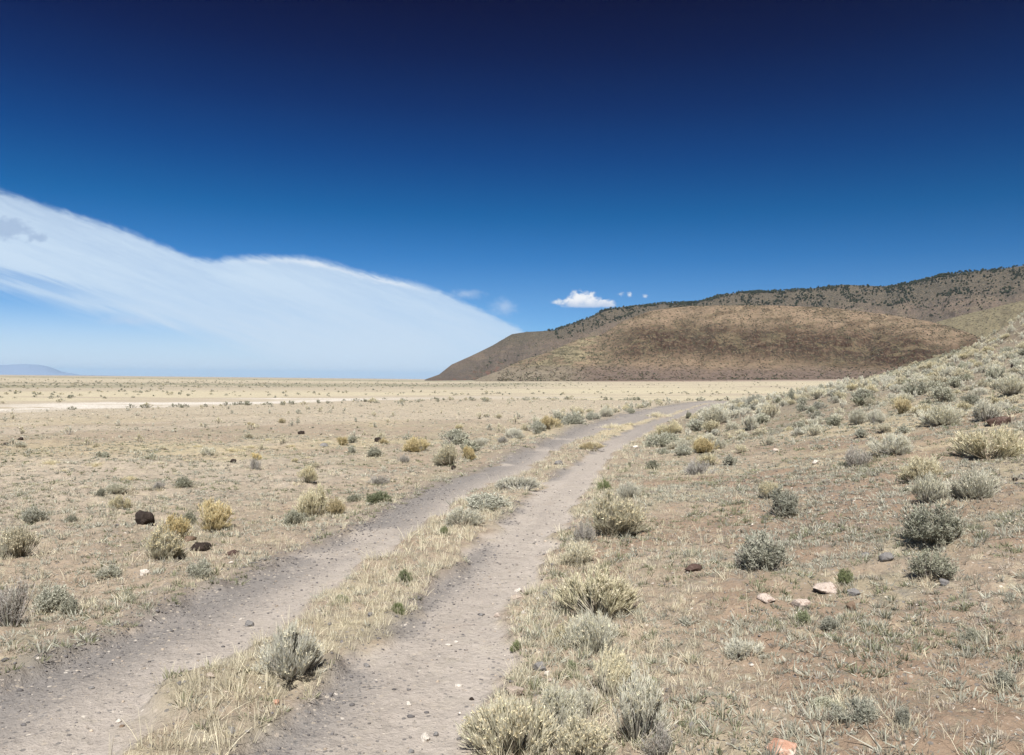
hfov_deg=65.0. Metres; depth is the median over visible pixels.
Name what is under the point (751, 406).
sagebrush
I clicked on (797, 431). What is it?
sagebrush
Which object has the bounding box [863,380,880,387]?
sagebrush
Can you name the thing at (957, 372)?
rabbitbrush
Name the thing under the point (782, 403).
sagebrush
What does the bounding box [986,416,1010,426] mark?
rock
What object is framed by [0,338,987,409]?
plain scrub
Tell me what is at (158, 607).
gravel
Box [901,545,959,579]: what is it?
sagebrush
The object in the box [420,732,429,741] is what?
stone
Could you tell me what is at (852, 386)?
rabbitbrush
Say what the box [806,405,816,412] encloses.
sagebrush
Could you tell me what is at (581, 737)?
rabbitbrush
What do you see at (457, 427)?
rabbitbrush
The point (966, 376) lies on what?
sagebrush
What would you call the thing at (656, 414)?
grass tussock
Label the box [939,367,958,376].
sagebrush
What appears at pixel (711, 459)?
rabbitbrush
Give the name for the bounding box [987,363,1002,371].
sagebrush
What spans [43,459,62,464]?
grass tussock
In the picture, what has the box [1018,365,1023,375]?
sagebrush
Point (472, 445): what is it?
sagebrush
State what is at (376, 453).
sagebrush
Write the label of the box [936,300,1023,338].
hills
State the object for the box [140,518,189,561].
rabbitbrush
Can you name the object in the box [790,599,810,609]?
rock
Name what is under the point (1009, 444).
rabbitbrush
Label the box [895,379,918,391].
sagebrush
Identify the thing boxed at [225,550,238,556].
rock
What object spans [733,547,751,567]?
dry shrub
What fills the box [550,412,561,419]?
sagebrush
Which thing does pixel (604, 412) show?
sagebrush
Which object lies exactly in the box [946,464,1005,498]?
sagebrush
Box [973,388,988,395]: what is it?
sagebrush
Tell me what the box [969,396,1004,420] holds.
sagebrush
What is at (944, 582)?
stone
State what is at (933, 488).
sagebrush
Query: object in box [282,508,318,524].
sagebrush
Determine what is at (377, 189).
sky
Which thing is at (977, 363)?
rabbitbrush
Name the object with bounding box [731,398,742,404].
sagebrush
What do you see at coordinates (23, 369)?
mountains
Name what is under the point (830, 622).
sagebrush
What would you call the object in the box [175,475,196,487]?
sagebrush
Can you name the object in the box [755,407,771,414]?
sagebrush
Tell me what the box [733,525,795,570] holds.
sagebrush
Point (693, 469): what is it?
dry shrub
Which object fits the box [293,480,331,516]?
rabbitbrush
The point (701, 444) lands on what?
rabbitbrush
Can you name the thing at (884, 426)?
rabbitbrush
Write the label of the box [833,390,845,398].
rabbitbrush
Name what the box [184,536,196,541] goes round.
rock
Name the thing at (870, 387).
rabbitbrush
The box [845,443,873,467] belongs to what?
dry shrub
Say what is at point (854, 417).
sagebrush
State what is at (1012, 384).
shrub
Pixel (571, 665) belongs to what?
green herb
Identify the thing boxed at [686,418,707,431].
sagebrush
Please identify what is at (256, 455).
rabbitbrush
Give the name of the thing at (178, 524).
rabbitbrush
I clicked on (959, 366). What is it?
sagebrush
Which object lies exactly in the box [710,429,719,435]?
sagebrush
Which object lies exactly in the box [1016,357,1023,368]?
sagebrush
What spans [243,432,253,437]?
rabbitbrush
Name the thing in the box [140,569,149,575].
stone
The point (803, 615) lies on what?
green herb
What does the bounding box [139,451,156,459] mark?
sagebrush
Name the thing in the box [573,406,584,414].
rabbitbrush
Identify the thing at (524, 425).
rabbitbrush
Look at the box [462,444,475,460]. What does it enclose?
rabbitbrush
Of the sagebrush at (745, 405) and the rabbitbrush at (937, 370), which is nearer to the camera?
the rabbitbrush at (937, 370)
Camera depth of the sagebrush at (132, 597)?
5.79 m
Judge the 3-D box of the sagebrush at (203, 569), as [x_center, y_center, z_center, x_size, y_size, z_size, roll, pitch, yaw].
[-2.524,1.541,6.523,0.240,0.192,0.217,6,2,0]
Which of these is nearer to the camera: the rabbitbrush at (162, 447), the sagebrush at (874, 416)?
the sagebrush at (874, 416)
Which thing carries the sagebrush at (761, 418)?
on the ground at (436, 422)
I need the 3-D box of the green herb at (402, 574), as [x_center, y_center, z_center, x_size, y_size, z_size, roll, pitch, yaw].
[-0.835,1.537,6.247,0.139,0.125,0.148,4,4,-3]
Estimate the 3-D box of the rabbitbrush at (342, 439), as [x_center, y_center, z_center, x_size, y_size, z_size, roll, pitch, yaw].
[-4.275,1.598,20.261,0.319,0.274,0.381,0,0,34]
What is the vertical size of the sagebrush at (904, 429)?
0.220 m
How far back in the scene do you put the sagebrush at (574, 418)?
28.09 m
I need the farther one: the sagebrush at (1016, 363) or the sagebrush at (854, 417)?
the sagebrush at (1016, 363)
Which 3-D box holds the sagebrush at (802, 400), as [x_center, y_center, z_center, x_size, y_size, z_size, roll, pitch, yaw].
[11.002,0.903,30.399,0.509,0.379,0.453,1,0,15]
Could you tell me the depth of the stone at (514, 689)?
4.01 m
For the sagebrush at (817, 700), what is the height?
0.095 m
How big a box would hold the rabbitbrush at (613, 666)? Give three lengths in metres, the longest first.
0.309 x 0.299 x 0.252 m
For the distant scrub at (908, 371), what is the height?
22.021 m
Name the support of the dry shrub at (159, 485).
on the ground at (436, 422)
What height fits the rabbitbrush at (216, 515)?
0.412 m
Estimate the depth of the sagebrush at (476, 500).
9.76 m
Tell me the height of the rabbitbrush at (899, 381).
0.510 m
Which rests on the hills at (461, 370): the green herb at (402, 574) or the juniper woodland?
the juniper woodland
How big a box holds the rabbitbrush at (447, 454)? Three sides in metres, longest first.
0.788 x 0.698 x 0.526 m
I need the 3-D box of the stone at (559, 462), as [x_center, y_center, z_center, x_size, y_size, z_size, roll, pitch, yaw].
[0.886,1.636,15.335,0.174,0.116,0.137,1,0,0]
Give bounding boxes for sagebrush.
[0,527,24,559]
[11,441,27,446]
[18,506,50,522]
[28,582,74,613]
[58,596,78,615]
[64,515,76,521]
[92,563,124,578]
[95,450,110,457]
[95,486,105,496]
[105,482,130,493]
[128,594,138,600]
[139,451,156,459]
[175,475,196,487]
[182,511,198,522]
[184,556,212,578]
[199,446,214,454]
[251,617,328,680]
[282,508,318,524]
[346,494,365,501]
[347,435,359,442]
[348,445,357,453]
[367,446,382,456]
[438,427,470,444]
[438,439,450,446]
[443,506,484,526]
[460,439,479,451]
[465,491,515,510]
[473,437,488,445]
[494,475,544,489]
[502,427,525,438]
[526,421,546,432]
[530,416,541,421]
[534,677,583,748]
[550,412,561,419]
[557,607,624,655]
[561,410,587,424]
[566,682,599,719]
[585,411,601,419]
[600,406,613,416]
[607,659,678,741]
[616,480,641,498]
[623,407,635,413]
[641,431,679,446]
[644,460,660,468]
[656,447,669,453]
[670,441,692,455]
[675,438,691,445]
[685,411,691,418]
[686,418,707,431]
[696,403,734,422]
[703,433,716,440]
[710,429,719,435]
[713,438,726,448]
[722,453,741,465]
[723,637,766,658]
[725,420,739,429]
[728,404,739,411]
[728,410,740,417]
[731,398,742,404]
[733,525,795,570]
[735,432,748,439]
[738,415,758,430]
[739,401,750,409]
[740,406,751,413]
[745,394,760,404]
[748,403,755,409]
[755,400,768,407]
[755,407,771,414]
[755,413,773,423]
[760,435,775,444]
[767,485,803,516]
[774,397,782,403]
[778,400,787,406]
[785,389,795,399]
[788,420,806,427]
[791,426,802,434]
[794,402,807,411]
[796,397,808,404]
[799,420,822,435]
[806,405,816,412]
[806,416,823,424]
[806,694,844,710]
[808,410,824,417]
[810,387,826,398]
[813,402,828,409]
[819,616,851,629]
[825,415,844,425]
[826,696,880,724]
[827,396,840,402]
[831,413,843,420]
[835,383,846,390]
[837,460,846,466]
[847,408,867,424]
[850,387,874,398]
[850,391,876,404]
[854,425,868,437]
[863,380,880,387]
[864,409,886,422]
[865,431,915,454]
[866,376,879,382]
[876,400,887,405]
[881,378,896,385]
[888,392,898,401]
[889,384,902,392]
[893,704,911,728]
[894,423,910,432]
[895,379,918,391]
[897,391,915,402]
[897,498,969,545]
[901,378,914,384]
[901,381,928,394]
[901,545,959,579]
[906,469,951,502]
[911,402,968,425]
[914,409,923,416]
[917,375,930,381]
[920,368,932,375]
[920,399,933,404]
[926,380,944,389]
[927,382,957,401]
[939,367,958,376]
[946,376,965,387]
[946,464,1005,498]
[953,365,968,370]
[955,627,981,640]
[958,373,974,379]
[959,393,979,404]
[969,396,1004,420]
[971,364,986,372]
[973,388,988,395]
[974,353,984,359]
[982,367,1005,378]
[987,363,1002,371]
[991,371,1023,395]
[992,667,1018,690]
[995,401,1012,409]
[997,346,1013,352]
[1002,351,1013,358]
[1009,359,1021,368]
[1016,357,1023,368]
[1017,349,1023,355]
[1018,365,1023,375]
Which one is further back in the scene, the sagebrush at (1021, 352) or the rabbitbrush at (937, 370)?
the sagebrush at (1021, 352)
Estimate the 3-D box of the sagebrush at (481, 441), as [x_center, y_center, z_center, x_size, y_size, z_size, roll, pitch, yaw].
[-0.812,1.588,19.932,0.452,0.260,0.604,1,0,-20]
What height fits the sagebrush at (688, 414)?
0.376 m
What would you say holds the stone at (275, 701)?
on the ground at (436, 422)
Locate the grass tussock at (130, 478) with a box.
[120,476,137,480]
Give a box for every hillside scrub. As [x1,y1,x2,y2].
[471,270,1018,378]
[497,305,980,380]
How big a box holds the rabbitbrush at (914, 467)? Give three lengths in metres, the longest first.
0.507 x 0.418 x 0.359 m
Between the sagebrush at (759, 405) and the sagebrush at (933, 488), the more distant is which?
the sagebrush at (759, 405)
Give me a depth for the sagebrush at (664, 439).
19.10 m
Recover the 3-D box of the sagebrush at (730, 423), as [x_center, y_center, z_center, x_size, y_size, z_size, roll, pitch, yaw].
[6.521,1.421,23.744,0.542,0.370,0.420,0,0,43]
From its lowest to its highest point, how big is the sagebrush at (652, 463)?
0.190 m
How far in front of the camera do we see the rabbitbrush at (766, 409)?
25.60 m
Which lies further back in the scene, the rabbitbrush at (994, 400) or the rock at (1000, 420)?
the rabbitbrush at (994, 400)
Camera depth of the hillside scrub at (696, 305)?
1970.17 m
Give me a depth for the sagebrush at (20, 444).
20.12 m
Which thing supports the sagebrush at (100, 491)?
on the ground at (436, 422)
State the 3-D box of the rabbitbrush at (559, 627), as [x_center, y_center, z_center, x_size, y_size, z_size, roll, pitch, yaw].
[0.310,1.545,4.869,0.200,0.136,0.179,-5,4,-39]
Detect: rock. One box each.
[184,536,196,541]
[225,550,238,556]
[684,563,701,572]
[756,593,775,602]
[765,738,796,754]
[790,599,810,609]
[813,582,837,593]
[847,588,860,595]
[879,552,893,561]
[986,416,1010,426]
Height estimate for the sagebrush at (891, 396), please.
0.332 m
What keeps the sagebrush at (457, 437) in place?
on the ground at (436, 422)
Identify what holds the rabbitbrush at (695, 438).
on the ground at (436, 422)
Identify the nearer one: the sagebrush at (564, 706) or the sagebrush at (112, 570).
the sagebrush at (564, 706)
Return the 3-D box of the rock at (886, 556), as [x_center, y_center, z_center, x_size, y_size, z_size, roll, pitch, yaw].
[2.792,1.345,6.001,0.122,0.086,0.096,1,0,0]
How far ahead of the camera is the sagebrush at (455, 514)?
8.65 m
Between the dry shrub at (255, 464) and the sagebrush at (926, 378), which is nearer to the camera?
the dry shrub at (255, 464)
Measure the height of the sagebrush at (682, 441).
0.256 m
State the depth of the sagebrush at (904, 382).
28.17 m
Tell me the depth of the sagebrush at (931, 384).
24.22 m
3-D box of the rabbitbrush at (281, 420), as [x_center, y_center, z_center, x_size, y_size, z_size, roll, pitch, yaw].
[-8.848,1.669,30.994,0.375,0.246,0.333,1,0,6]
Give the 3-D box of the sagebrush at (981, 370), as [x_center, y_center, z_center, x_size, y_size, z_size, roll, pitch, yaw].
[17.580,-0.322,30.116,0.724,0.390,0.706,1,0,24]
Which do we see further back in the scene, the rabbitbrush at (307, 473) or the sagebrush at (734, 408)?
the sagebrush at (734, 408)
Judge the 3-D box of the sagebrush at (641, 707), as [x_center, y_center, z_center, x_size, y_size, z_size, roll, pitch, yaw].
[0.575,1.454,3.606,0.296,0.390,0.368,0,0,36]
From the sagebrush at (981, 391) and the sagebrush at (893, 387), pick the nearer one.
the sagebrush at (981, 391)
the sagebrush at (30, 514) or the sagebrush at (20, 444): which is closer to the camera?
the sagebrush at (30, 514)
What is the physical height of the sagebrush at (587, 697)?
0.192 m
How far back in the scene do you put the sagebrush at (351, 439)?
21.05 m
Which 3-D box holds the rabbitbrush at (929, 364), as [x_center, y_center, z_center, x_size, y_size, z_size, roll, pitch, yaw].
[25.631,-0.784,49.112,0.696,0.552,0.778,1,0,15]
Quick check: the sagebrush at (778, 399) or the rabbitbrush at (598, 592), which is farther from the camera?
the sagebrush at (778, 399)
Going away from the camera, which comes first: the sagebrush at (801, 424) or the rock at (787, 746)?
the rock at (787, 746)
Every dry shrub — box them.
[0,575,38,626]
[152,480,165,489]
[248,458,262,469]
[368,475,390,484]
[397,454,409,461]
[497,436,510,442]
[570,519,597,540]
[634,720,682,754]
[680,456,717,474]
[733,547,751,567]
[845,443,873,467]
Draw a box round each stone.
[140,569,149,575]
[228,727,235,733]
[245,620,253,626]
[273,699,278,704]
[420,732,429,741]
[506,686,523,696]
[511,594,521,599]
[533,661,546,671]
[554,460,562,464]
[846,600,855,610]
[939,578,948,585]
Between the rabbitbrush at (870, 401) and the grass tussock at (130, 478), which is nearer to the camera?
the grass tussock at (130, 478)
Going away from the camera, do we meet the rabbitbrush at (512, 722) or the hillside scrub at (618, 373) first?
the rabbitbrush at (512, 722)
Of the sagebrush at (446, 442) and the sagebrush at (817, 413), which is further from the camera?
the sagebrush at (817, 413)
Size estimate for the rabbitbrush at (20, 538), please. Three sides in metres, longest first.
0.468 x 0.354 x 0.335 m
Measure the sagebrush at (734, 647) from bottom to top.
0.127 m
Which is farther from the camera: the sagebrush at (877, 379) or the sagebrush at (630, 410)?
the sagebrush at (877, 379)
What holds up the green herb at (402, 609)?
on the ground at (436, 422)
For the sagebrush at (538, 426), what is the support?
on the ground at (436, 422)
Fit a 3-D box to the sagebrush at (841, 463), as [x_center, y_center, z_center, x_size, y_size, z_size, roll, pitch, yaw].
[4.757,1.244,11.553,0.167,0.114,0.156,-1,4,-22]
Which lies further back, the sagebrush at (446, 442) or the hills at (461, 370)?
the hills at (461, 370)
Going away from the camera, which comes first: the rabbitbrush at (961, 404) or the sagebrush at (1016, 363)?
the rabbitbrush at (961, 404)
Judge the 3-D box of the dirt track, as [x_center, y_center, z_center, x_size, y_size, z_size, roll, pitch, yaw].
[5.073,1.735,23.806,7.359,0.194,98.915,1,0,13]
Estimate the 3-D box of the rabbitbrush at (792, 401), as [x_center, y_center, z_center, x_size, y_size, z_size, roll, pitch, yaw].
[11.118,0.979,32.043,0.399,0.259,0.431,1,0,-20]
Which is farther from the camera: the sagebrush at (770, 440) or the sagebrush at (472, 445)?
the sagebrush at (472, 445)
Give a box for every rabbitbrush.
[0,525,43,557]
[108,494,131,508]
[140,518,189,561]
[156,445,167,449]
[161,512,191,538]
[194,498,235,531]
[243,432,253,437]
[250,452,263,460]
[278,418,285,422]
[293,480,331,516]
[297,465,318,482]
[311,461,319,467]
[326,497,346,514]
[336,435,348,444]
[375,432,386,438]
[379,438,388,443]
[401,436,430,451]
[429,442,463,465]
[454,424,464,429]
[455,689,561,754]
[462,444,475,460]
[520,423,531,430]
[539,414,562,429]
[547,712,619,754]
[548,558,643,617]
[548,621,571,641]
[556,539,596,565]
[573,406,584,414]
[578,441,606,450]
[584,484,651,537]
[586,640,637,698]
[655,419,684,434]
[666,441,677,448]
[687,435,704,444]
[692,435,719,452]
[696,454,718,465]
[701,419,723,432]
[733,443,748,453]
[751,402,780,413]
[752,428,764,434]
[752,481,783,498]
[760,402,780,417]
[786,400,796,404]
[798,390,812,398]
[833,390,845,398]
[845,383,857,390]
[862,383,878,392]
[864,397,876,405]
[877,423,894,432]
[891,395,913,413]
[892,375,908,385]
[896,453,946,481]
[907,402,932,414]
[918,363,931,369]
[927,361,935,368]
[929,374,949,386]
[933,366,948,376]
[948,420,1023,458]
[949,366,972,377]
[954,400,972,409]
[958,353,968,359]
[966,351,974,356]
[970,361,982,366]
[975,377,985,386]
[981,346,995,352]
[984,360,1007,369]
[989,396,1004,403]
[1006,367,1019,373]
[1015,341,1023,348]
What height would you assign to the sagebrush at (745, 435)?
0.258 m
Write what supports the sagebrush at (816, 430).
on the ground at (436, 422)
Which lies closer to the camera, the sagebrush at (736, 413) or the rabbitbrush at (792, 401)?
the sagebrush at (736, 413)
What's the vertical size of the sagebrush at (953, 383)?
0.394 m
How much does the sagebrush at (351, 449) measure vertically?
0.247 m
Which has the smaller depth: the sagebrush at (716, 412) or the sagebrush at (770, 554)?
the sagebrush at (770, 554)
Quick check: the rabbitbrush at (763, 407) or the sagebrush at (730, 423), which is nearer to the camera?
the sagebrush at (730, 423)
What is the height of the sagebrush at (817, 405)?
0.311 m
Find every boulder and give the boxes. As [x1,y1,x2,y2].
[135,510,154,525]
[190,542,211,551]
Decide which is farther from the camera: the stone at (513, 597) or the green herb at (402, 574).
the green herb at (402, 574)
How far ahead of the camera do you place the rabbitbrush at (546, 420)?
26.05 m
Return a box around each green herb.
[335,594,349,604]
[366,490,391,503]
[391,602,404,614]
[396,567,412,581]
[440,525,448,534]
[509,639,521,651]
[566,659,575,669]
[597,479,610,490]
[793,610,810,621]
[835,568,853,583]
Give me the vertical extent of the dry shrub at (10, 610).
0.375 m
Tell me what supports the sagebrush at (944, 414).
on the ground at (436, 422)
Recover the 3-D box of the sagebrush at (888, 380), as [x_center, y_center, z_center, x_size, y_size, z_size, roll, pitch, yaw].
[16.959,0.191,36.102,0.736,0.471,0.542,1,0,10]
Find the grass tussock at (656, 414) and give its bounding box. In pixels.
[645,412,673,416]
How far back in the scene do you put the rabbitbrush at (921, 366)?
50.00 m
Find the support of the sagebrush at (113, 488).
on the ground at (436, 422)
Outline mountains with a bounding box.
[0,364,106,375]
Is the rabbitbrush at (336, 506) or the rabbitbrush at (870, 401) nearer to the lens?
the rabbitbrush at (336, 506)
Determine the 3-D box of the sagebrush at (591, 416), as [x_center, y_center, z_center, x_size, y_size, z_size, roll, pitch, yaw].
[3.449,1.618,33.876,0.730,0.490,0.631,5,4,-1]
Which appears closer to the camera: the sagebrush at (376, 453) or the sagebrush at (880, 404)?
the sagebrush at (376, 453)
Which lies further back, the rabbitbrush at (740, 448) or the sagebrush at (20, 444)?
the sagebrush at (20, 444)
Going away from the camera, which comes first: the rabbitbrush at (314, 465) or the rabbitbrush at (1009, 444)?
the rabbitbrush at (1009, 444)
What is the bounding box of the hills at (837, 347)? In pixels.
[474,305,982,380]
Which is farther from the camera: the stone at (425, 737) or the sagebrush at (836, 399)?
the sagebrush at (836, 399)
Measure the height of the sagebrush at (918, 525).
0.374 m
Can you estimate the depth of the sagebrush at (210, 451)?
17.82 m
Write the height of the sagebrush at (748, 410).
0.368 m
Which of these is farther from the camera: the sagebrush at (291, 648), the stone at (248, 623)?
the stone at (248, 623)
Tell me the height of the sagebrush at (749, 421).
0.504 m
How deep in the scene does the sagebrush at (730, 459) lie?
14.45 m
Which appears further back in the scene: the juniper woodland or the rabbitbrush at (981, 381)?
the juniper woodland
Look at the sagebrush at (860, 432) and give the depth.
14.60 m
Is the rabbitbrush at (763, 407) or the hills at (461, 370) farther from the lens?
the hills at (461, 370)
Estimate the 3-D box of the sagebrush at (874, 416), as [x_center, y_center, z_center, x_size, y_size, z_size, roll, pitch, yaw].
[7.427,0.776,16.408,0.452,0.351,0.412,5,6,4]
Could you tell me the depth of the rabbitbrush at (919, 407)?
16.16 m
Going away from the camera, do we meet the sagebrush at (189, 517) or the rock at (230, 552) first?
the rock at (230, 552)
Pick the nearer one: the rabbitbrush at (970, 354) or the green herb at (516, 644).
the green herb at (516, 644)
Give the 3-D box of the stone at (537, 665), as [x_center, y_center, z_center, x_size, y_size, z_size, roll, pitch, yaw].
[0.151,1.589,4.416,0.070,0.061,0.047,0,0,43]
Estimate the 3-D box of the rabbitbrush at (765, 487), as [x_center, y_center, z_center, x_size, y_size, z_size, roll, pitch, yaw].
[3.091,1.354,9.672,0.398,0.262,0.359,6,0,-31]
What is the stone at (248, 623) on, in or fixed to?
on the dirt track
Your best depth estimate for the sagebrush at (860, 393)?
25.32 m
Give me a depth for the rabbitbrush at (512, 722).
3.46 m
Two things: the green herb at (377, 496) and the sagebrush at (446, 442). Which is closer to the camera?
the green herb at (377, 496)
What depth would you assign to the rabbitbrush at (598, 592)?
5.40 m
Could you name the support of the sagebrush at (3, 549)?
on the ground at (436, 422)
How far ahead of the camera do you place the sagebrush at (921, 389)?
22.66 m
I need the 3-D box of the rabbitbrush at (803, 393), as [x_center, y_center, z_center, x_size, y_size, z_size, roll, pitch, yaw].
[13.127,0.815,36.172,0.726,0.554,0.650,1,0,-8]
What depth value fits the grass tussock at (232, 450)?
19.04 m
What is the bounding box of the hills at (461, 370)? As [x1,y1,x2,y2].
[425,266,1023,380]
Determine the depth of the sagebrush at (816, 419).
19.19 m
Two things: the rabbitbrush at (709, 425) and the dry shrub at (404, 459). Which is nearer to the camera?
the dry shrub at (404, 459)
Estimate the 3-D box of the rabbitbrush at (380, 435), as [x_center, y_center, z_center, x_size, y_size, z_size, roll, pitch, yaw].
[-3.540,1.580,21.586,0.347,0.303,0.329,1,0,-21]
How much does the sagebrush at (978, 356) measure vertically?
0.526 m
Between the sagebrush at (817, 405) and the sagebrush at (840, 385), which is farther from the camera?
the sagebrush at (840, 385)
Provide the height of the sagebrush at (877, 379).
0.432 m
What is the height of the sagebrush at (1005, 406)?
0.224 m
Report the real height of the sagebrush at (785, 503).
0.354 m
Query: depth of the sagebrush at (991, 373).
24.76 m
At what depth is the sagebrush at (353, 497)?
10.83 m
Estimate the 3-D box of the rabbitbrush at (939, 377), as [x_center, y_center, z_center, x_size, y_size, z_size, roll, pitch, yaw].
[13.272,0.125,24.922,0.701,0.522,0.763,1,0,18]
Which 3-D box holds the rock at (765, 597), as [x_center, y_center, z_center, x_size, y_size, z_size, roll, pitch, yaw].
[1.713,1.490,5.422,0.126,0.068,0.096,1,0,0]
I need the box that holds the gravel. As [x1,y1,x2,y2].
[0,343,1023,754]
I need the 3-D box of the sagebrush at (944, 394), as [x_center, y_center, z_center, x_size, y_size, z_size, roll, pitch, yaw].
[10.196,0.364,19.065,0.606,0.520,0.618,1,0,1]
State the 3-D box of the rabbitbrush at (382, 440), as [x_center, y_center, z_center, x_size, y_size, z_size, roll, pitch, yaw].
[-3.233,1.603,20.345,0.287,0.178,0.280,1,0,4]
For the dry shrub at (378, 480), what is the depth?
12.94 m
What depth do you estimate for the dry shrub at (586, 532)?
7.66 m
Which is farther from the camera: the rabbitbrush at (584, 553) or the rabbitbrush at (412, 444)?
the rabbitbrush at (412, 444)
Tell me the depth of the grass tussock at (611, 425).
27.49 m
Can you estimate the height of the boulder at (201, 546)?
0.123 m
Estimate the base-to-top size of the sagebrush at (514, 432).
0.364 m
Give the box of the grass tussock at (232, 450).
[224,446,245,451]
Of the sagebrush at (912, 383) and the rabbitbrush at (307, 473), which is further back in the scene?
the sagebrush at (912, 383)
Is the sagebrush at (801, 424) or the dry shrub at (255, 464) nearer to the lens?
the dry shrub at (255, 464)
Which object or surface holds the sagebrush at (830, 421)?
on the ground at (436, 422)
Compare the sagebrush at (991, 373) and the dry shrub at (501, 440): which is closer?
the dry shrub at (501, 440)
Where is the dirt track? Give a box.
[0,401,727,754]
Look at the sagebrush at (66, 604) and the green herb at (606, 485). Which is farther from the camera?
the green herb at (606, 485)
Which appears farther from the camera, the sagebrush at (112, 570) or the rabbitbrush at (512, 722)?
the sagebrush at (112, 570)
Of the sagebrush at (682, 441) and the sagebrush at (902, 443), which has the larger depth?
the sagebrush at (682, 441)
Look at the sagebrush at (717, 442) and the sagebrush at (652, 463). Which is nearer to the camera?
the sagebrush at (652, 463)
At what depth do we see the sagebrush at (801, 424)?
18.88 m
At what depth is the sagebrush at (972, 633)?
4.60 m
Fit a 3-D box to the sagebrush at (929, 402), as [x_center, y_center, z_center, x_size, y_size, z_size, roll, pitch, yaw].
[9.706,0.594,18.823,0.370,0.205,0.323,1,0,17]
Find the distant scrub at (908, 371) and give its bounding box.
[0,312,1023,472]
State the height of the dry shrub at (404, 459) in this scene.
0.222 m
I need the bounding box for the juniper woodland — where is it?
[486,264,1023,367]
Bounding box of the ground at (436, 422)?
[0,316,1023,754]
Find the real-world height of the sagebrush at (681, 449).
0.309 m
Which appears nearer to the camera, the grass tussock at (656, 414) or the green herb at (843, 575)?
the green herb at (843, 575)
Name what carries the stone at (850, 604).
on the ground at (436, 422)
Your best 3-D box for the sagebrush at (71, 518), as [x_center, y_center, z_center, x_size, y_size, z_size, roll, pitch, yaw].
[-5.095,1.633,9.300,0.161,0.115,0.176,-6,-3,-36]
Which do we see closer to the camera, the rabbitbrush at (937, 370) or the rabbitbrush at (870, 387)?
the rabbitbrush at (870, 387)
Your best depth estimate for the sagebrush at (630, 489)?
10.32 m
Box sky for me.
[0,0,1023,378]
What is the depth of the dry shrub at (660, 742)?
3.47 m
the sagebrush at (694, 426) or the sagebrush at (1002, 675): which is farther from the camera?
the sagebrush at (694, 426)
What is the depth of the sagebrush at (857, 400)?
23.55 m
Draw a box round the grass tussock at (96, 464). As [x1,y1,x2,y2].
[83,461,107,466]
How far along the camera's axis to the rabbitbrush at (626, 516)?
7.96 m
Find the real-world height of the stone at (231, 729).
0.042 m
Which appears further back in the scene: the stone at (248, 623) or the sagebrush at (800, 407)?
the sagebrush at (800, 407)
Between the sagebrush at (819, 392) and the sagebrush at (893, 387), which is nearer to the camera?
the sagebrush at (893, 387)
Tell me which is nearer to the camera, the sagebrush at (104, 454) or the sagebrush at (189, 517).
the sagebrush at (189, 517)
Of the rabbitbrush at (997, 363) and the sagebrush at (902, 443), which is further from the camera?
the rabbitbrush at (997, 363)
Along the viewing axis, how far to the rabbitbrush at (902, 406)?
17.86 m
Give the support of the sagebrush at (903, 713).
on the ground at (436, 422)
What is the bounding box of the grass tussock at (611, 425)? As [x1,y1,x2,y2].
[600,424,623,428]
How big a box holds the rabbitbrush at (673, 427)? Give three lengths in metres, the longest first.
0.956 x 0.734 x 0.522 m
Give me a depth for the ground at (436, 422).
7.83 m
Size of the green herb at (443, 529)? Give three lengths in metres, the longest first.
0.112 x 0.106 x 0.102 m
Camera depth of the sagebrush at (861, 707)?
3.62 m
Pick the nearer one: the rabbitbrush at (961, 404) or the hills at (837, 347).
the rabbitbrush at (961, 404)
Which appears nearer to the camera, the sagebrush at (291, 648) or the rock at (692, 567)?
the sagebrush at (291, 648)
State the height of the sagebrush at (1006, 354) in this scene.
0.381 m
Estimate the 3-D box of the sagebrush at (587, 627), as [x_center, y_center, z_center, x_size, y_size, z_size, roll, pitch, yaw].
[0.498,1.518,4.844,0.430,0.313,0.466,-9,-9,34]
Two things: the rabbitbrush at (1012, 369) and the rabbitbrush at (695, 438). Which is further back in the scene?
the rabbitbrush at (1012, 369)
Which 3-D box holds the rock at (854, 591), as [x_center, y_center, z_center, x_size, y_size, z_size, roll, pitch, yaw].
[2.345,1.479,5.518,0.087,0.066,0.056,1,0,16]
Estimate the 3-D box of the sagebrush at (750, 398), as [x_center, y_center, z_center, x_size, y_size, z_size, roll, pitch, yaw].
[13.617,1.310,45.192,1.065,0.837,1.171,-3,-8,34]
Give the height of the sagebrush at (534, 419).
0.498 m
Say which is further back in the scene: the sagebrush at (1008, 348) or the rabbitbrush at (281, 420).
the sagebrush at (1008, 348)
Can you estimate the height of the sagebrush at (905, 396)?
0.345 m
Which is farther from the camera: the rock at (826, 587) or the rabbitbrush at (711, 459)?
the rabbitbrush at (711, 459)
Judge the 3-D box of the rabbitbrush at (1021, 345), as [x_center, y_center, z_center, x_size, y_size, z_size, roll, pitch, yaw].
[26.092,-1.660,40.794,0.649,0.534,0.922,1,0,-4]
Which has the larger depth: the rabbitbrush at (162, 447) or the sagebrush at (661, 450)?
the rabbitbrush at (162, 447)
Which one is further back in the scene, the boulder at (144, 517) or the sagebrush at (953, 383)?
the sagebrush at (953, 383)
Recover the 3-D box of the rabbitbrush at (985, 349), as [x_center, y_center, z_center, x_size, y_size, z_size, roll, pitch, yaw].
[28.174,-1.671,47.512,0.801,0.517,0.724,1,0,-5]
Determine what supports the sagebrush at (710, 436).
on the ground at (436, 422)

